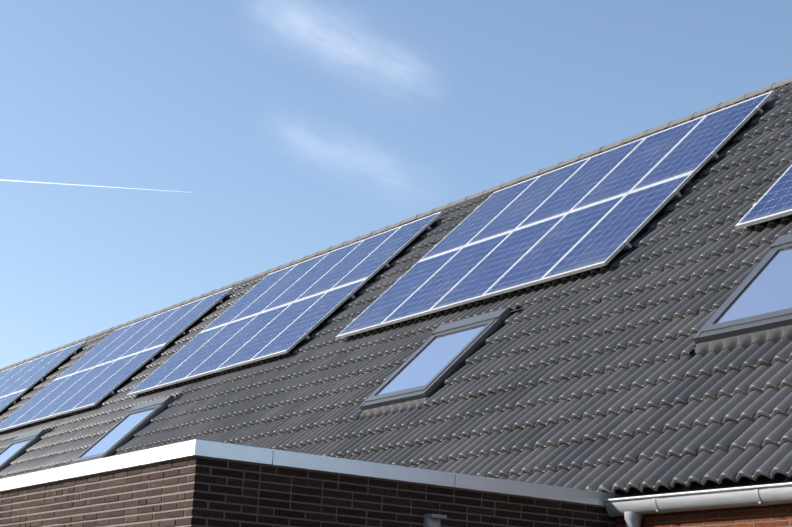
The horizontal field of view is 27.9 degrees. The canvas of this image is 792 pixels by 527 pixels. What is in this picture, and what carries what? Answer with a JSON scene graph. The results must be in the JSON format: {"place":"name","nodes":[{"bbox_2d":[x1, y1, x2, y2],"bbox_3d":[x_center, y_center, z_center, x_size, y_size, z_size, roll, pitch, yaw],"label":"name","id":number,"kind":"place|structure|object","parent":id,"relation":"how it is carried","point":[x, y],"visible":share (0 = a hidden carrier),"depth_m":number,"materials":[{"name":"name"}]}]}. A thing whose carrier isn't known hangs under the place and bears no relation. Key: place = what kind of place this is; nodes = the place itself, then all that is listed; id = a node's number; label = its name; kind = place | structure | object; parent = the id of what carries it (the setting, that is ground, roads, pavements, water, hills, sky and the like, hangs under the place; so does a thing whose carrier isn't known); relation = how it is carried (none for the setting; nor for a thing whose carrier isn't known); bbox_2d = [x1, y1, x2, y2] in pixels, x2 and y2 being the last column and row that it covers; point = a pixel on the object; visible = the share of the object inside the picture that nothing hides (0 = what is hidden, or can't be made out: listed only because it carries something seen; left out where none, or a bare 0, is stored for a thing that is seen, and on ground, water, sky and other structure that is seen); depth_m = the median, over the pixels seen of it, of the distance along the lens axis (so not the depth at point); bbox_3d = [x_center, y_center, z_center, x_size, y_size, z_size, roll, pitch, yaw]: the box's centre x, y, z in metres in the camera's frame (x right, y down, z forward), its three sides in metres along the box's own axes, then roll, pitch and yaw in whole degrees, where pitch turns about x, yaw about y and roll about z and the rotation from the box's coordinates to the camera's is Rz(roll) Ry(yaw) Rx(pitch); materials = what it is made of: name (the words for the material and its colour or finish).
{"place":"outdoors","nodes":[
{"label":"outdoors","id":0,"kind":"place"},
{"bbox_2d":[0,458,616,526],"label":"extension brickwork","id":1,"kind":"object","parent":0,"point":[249,492],"visible":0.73,"depth_m":10.02,"materials":[{"name":"brown brick"}]},
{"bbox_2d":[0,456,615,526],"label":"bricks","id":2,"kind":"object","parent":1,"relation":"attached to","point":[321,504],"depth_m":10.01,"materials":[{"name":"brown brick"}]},
{"bbox_2d":[0,439,619,506],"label":"roof edge trim","id":3,"kind":"structure","parent":1,"relation":"on","point":[204,448],"depth_m":10.20,"materials":[{"name":"white metal"}]},
{"bbox_2d":[0,0,791,368],"label":"sky","id":4,"kind":"structure","parent":0,"point":[156,155],"materials":[{"name":"blue"}]},
{"bbox_2d":[616,503,791,526],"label":"house walls","id":5,"kind":"structure","parent":0,"point":[777,515],"depth_m":10.20,"materials":[{"name":"red brick"}]},
{"bbox_2d":[45,305,791,497],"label":"roof deck","id":6,"kind":"structure","parent":5,"relation":"attached to","point":[745,481],"depth_m":10.45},
{"bbox_2d":[0,82,791,493],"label":"roof tiles","id":7,"kind":"object","parent":6,"relation":"on","point":[594,380],"visible":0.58,"depth_m":14.76,"materials":[{"name":"concrete"}]},
{"bbox_2d":[0,233,791,471],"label":"roof windows","id":8,"kind":"structure","parent":7,"relation":"in","point":[756,306],"depth_m":15.85,"materials":[{"name":"blue glass"}]},
{"bbox_2d":[0,91,791,431],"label":"solar panels","id":9,"kind":"object","parent":7,"relation":"on","point":[600,209],"visible":1,"depth_m":19.85,"materials":[{"name":"glass"}]},
{"bbox_2d":[0,77,791,370],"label":"ridge caps","id":10,"kind":"object","parent":7,"relation":"on","point":[674,123],"visible":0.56,"depth_m":22.53,"materials":[{"name":"concrete"}]},
{"bbox_2d":[604,482,791,526],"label":"zinc gutter","id":11,"kind":"object","parent":5,"relation":"attached to","point":[632,510],"visible":1,"depth_m":10.27,"materials":[{"name":"grey metal"}]},
{"bbox_3d":[-1.581,3.304,12.452,3.238,2.825,6.200,12,-17,-31],"label":"extension","id":12,"kind":"object","parent":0,"visible":0},
{"bbox_2d":[423,514,446,526],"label":"wall lamp","id":13,"kind":"object","parent":12,"relation":"attached to","point":[432,520],"depth_m":10.17,"materials":[{"name":"grey metal"}]}
]}

